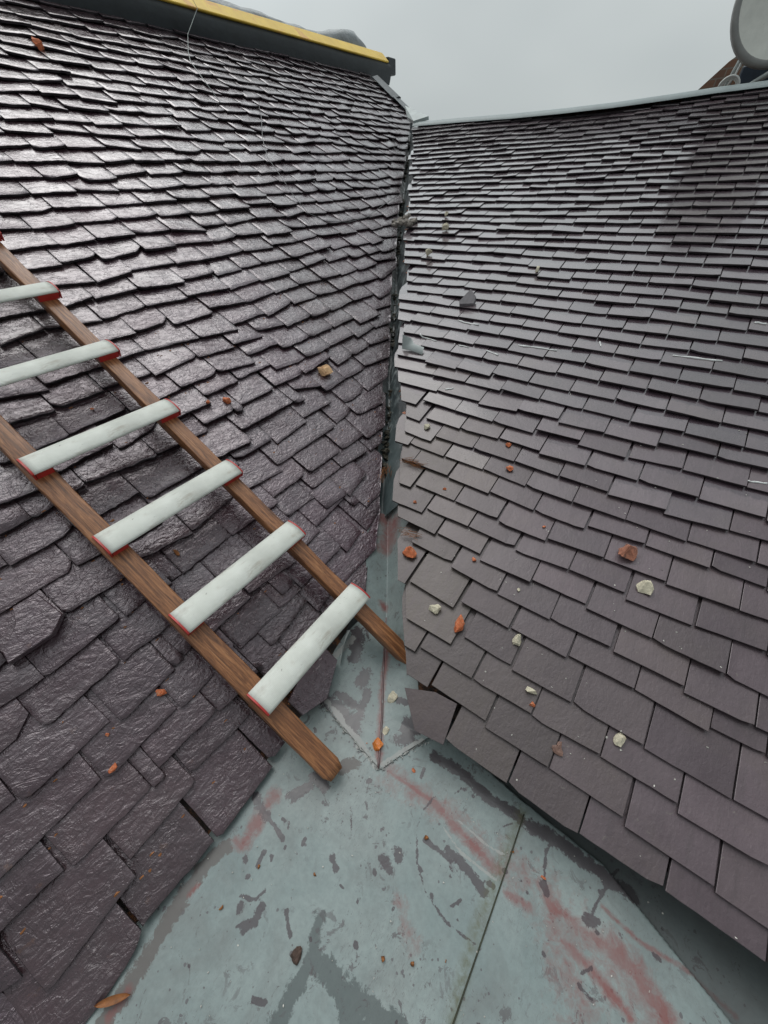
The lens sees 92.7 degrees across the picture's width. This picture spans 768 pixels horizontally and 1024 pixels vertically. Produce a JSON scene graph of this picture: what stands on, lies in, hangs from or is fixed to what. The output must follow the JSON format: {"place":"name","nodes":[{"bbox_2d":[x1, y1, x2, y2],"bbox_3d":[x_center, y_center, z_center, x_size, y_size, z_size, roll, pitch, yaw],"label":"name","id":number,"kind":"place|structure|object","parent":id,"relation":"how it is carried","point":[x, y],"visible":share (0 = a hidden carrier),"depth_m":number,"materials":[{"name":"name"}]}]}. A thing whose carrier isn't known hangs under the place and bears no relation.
{"place":"outdoors","nodes":[
{"label":"outdoors","id":0,"kind":"place"},
{"bbox_2d":[0,0,413,1023],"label":"slate slope","id":1,"kind":"structure","parent":0,"point":[148,200],"depth_m":1.76,"materials":[{"name":"grey stone"}]},
{"bbox_2d":[31,36,43,50],"bbox_3d":[-2.279,-3.083,2.418,0.064,0.046,0.068,45,54,1],"label":"brick fragment","id":2,"kind":"object","parent":1,"relation":"on","point":[38,43],"visible":1,"depth_m":2.41,"materials":[{"name":"orange brick"}]},
{"bbox_2d":[108,763,116,773],"bbox_3d":[-0.814,0.770,1.100,0.018,0.014,0.027,45,54,1],"label":"brick fragment","id":3,"kind":"object","parent":1,"relation":"on","point":[113,767],"visible":1,"depth_m":1.10,"materials":[{"name":"orange brick"}]},
{"bbox_2d":[155,689,166,696],"bbox_3d":[-0.747,0.603,1.226,0.032,0.018,0.027,45,54,1],"label":"brick fragment","id":4,"kind":"object","parent":1,"relation":"on","point":[160,692],"visible":1,"depth_m":1.22,"materials":[{"name":"orange brick"}]},
{"bbox_2d":[0,285,380,934],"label":"slate crumbs","id":5,"kind":"object","parent":1,"relation":"on","point":[149,870],"visible":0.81,"depth_m":1.27,"materials":[{"name":"grey stone"}]},
{"bbox_2d":[0,232,405,781],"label":"roof ladder","id":6,"kind":"object","parent":1,"relation":"on","point":[266,694],"visible":1,"depth_m":1.33,"materials":[{"name":"brown wood"}]},
{"bbox_2d":[34,0,391,84],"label":"ridge membrane","id":7,"kind":"object","parent":1,"relation":"on","point":[162,14],"visible":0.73,"depth_m":3.58,"materials":[{"name":"rubber"}]},
{"bbox_2d":[159,0,388,62],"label":"ridge board","id":8,"kind":"object","parent":7,"relation":"on","point":[221,11],"visible":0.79,"depth_m":3.89,"materials":[{"name":"yellow wood"}]},
{"bbox_2d":[188,1,220,102],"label":"wire","id":9,"kind":"object","parent":8,"relation":"hanging from","point":[189,56],"visible":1,"depth_m":3.09,"materials":[{"name":"grey metal"}]},
{"bbox_2d":[207,0,365,47],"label":"tarpaulin","id":10,"kind":"object","parent":7,"relation":"on","point":[348,36],"visible":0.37,"depth_m":4.53,"materials":[{"name":"grey plastic"}]},
{"bbox_2d":[386,57,395,75],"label":"ridge end block","id":11,"kind":"structure","parent":7,"relation":"on","point":[392,61],"depth_m":5.24,"materials":[{"name":"metal"}]},
{"bbox_2d":[223,397,230,403],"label":"brick fragment","id":12,"kind":"object","parent":1,"relation":"on","point":[226,400],"visible":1,"depth_m":1.80,"materials":[{"name":"orange brick"}]},
{"bbox_2d":[317,364,332,375],"bbox_3d":[-0.348,-0.845,2.184,0.073,0.045,0.078,45,54,1],"label":"stone chip","id":13,"kind":"object","parent":1,"relation":"on","point":[325,370],"visible":1,"depth_m":2.17,"materials":[{"name":"beige stone"}]},
{"bbox_2d":[258,102,403,222],"bbox_3d":[-0.435,-2.977,3.082,1.321,0.802,1.278,-3,42,0],"label":"wire","id":14,"kind":"object","parent":1,"relation":"on","point":[298,201],"visible":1,"depth_m":2.96,"materials":[{"name":"grey metal"}]},
{"bbox_2d":[377,465,391,482],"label":"dry needles","id":15,"kind":"object","parent":1,"relation":"on","point":[383,474],"visible":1,"depth_m":2.00,"materials":[{"name":"brown plant"}]},
{"bbox_2d":[374,132,413,515],"bbox_3d":[0.158,-2.453,3.338,0.240,1.826,5.639,1,42,4],"label":"valley flashing","id":16,"kind":"object","parent":1,"relation":"attached to","point":[397,405],"visible":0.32,"depth_m":2.41,"materials":[{"name":"metal"}]},
{"bbox_2d":[380,140,409,472],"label":"valley dirt","id":17,"kind":"structure","parent":16,"relation":"on","point":[385,451],"depth_m":2.60,"materials":[{"name":"black soil"}]},
{"bbox_2d":[85,505,767,1023],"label":"zinc gutter","id":18,"kind":"object","parent":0,"point":[375,861],"visible":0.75,"depth_m":1.01,"materials":[{"name":"grey metal"}]},
{"bbox_2d":[94,993,130,1007],"bbox_3d":[-0.675,1.215,0.912,0.083,0.011,0.016,-11,43,-9],"label":"dead leaf","id":19,"kind":"object","parent":18,"relation":"on","point":[111,1000],"visible":1,"depth_m":0.91,"materials":[{"name":"brown plant"}]},
{"bbox_2d":[290,946,301,965],"bbox_3d":[-0.228,1.157,0.959,0.027,0.016,0.033,24,49,27],"label":"bark piece","id":20,"kind":"object","parent":18,"relation":"on","point":[296,954],"visible":1,"depth_m":0.96,"materials":[{"name":"brown wood"}]},
{"bbox_2d":[339,630,349,662],"bbox_3d":[-0.166,0.565,1.539,0.018,0.045,0.147,6,43,9],"label":"torn strip","id":21,"kind":"object","parent":18,"relation":"on","point":[347,632],"visible":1,"depth_m":1.55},
{"bbox_2d":[372,737,383,750],"bbox_3d":[-0.024,0.828,1.305,0.036,0.024,0.037,-31,49,-27],"label":"fragment","id":22,"kind":"object","parent":18,"relation":"on","point":[377,744],"visible":1,"depth_m":1.30,"materials":[{"name":"orange brick"}]},
{"bbox_2d":[383,726,388,734],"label":"mortar lump","id":23,"kind":"object","parent":18,"relation":"on","point":[385,730],"visible":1,"depth_m":1.33,"materials":[{"name":"white concrete"}]},
{"bbox_2d":[387,691,397,702],"bbox_3d":[0.037,0.718,1.421,0.035,0.026,0.065,24,49,27],"label":"mortar lump","id":24,"kind":"object","parent":18,"relation":"on","point":[392,697],"visible":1,"depth_m":1.41,"materials":[{"name":"beige concrete"}]},
{"bbox_2d":[171,394,767,1017],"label":"grit","id":25,"kind":"object","parent":18,"relation":"on","point":[511,734],"visible":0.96,"depth_m":1.12,"materials":[{"name":"grey stone"}]},
{"bbox_2d":[224,0,735,120],"label":"sky","id":26,"kind":"structure","parent":0,"point":[454,58],"materials":[{"name":"grey"}]},
{"bbox_2d":[392,80,767,962],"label":"slate slope","id":27,"kind":"structure","parent":0,"point":[632,312],"depth_m":1.56,"materials":[{"name":"stone"}]},
{"bbox_2d":[391,213,417,227],"bbox_3d":[0.152,-2.399,3.018,0.220,0.066,0.140,24,70,27],"label":"mortar clump","id":28,"kind":"object","parent":27,"relation":"on","point":[406,222],"visible":1,"depth_m":3.00,"materials":[{"name":"grey concrete"}]},
{"bbox_2d":[396,527,421,539],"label":"dry needles","id":29,"kind":"object","parent":27,"relation":"on","point":[406,533],"visible":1,"depth_m":1.60,"materials":[{"name":"brown plant"}]},
{"bbox_2d":[402,546,416,557],"bbox_3d":[0.108,0.168,1.554,0.065,0.044,0.050,24,70,27],"label":"brick fragment","id":30,"kind":"object","parent":27,"relation":"on","point":[409,551],"visible":1,"depth_m":1.54,"materials":[{"name":"orange brick"}]},
{"bbox_2d":[402,335,423,354],"bbox_3d":[0.182,-1.009,2.198,0.161,0.083,0.062,32,52,32],"label":"bent flashing","id":31,"kind":"object","parent":27,"relation":"on","point":[408,343],"visible":1,"depth_m":2.22,"materials":[{"name":"grey metal"}]},
{"bbox_2d":[403,457,427,468],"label":"dry needles","id":32,"kind":"object","parent":27,"relation":"on","point":[418,465],"visible":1,"depth_m":1.79,"materials":[{"name":"brown plant"}]},
{"bbox_2d":[405,106,428,123],"bbox_3d":[0.308,-4.695,4.326,0.160,0.222,0.836,-12,43,-11],"label":"saddle flashing","id":33,"kind":"object","parent":27,"relation":"on","point":[413,116],"visible":1,"depth_m":4.21,"materials":[{"name":"grey metal"}]},
{"bbox_2d":[425,248,431,255],"bbox_3d":[0.324,-1.905,2.682,0.049,0.046,0.045,24,70,27],"label":"mortar lump","id":34,"kind":"object","parent":27,"relation":"on","point":[428,251],"visible":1,"depth_m":2.68,"materials":[{"name":"beige concrete"}]},
{"bbox_2d":[405,688,456,744],"bbox_3d":[0.143,0.679,1.258,0.197,0.008,0.147,24,70,27],"label":"slipped slate","id":35,"kind":"object","parent":27,"relation":"on","point":[432,713],"visible":1,"depth_m":1.25,"materials":[{"name":"grey stone"}]},
{"bbox_2d":[429,604,440,614],"bbox_3d":[0.197,0.370,1.415,0.043,0.026,0.041,24,70,27],"label":"mortar lump","id":36,"kind":"object","parent":27,"relation":"on","point":[435,609],"visible":1,"depth_m":1.41,"materials":[{"name":"beige concrete"}]},
{"bbox_2d":[442,223,448,230],"bbox_3d":[0.473,-2.189,2.810,0.053,0.043,0.042,24,70,27],"label":"mortar lump","id":37,"kind":"object","parent":27,"relation":"on","point":[445,226],"visible":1,"depth_m":2.80,"materials":[{"name":"beige concrete"}]},
{"bbox_2d":[454,615,464,631],"bbox_3d":[0.279,0.417,1.361,0.036,0.028,0.070,24,70,27],"label":"brick fragment","id":38,"kind":"object","parent":27,"relation":"on","point":[459,624],"visible":1,"depth_m":1.36,"materials":[{"name":"orange brick"}]},
{"bbox_2d":[459,289,475,306],"bbox_3d":[0.528,-1.333,2.293,0.090,0.063,0.104,24,70,27],"label":"slate fragment","id":39,"kind":"object","parent":27,"relation":"on","point":[468,298],"visible":1,"depth_m":2.29,"materials":[{"name":"grey stone"}]},
{"bbox_2d":[512,634,520,645],"bbox_3d":[0.472,0.450,1.297,0.031,0.027,0.045,24,70,27],"label":"mortar lump","id":40,"kind":"object","parent":27,"relation":"on","point":[516,639],"visible":1,"depth_m":1.29,"materials":[{"name":"beige concrete"}]},
{"bbox_2d":[525,686,536,694],"bbox_3d":[0.486,0.590,1.207,0.037,0.023,0.017,24,70,27],"label":"mortar lump","id":41,"kind":"object","parent":27,"relation":"on","point":[530,690],"visible":1,"depth_m":1.20,"materials":[{"name":"beige concrete"}]},
{"bbox_2d":[551,741,562,755],"bbox_3d":[0.533,0.721,1.121,0.036,0.011,0.042,24,70,27],"label":"tile shard","id":42,"kind":"object","parent":27,"relation":"on","point":[557,749],"visible":1,"depth_m":1.12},
{"bbox_2d":[613,732,625,746],"bbox_3d":[0.705,0.679,1.096,0.028,0.022,0.042,24,70,27],"label":"mortar lump","id":43,"kind":"object","parent":27,"relation":"on","point":[619,738],"visible":1,"depth_m":1.09,"materials":[{"name":"white concrete"}]},
{"bbox_2d":[618,544,637,560],"bbox_3d":[0.893,0.140,1.336,0.063,0.052,0.073,24,70,27],"label":"brick fragment","id":44,"kind":"object","parent":27,"relation":"on","point":[628,551],"visible":1,"depth_m":1.32,"materials":[{"name":"red brick"}]},
{"bbox_2d":[636,580,653,594],"bbox_3d":[0.909,0.259,1.273,0.050,0.032,0.051,24,70,27],"label":"mortar lump","id":45,"kind":"object","parent":27,"relation":"on","point":[645,586],"visible":1,"depth_m":1.27,"materials":[{"name":"beige concrete"}]},
{"bbox_2d":[718,0,767,86],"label":"satellite dish","id":46,"kind":"object","parent":27,"relation":"on","point":[749,31],"visible":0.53,"depth_m":2.87,"materials":[{"name":"grey metal"}]},
{"bbox_2d":[739,66,767,83],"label":"service box","id":47,"kind":"object","parent":27,"relation":"on","point":[747,75],"visible":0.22,"depth_m":3.11,"materials":[{"name":"black metal"}]},
{"bbox_2d":[698,57,744,89],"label":"brick gable","id":48,"kind":"structure","parent":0,"point":[719,76],"depth_m":3.31,"materials":[{"name":"brown brick"}]}
]}

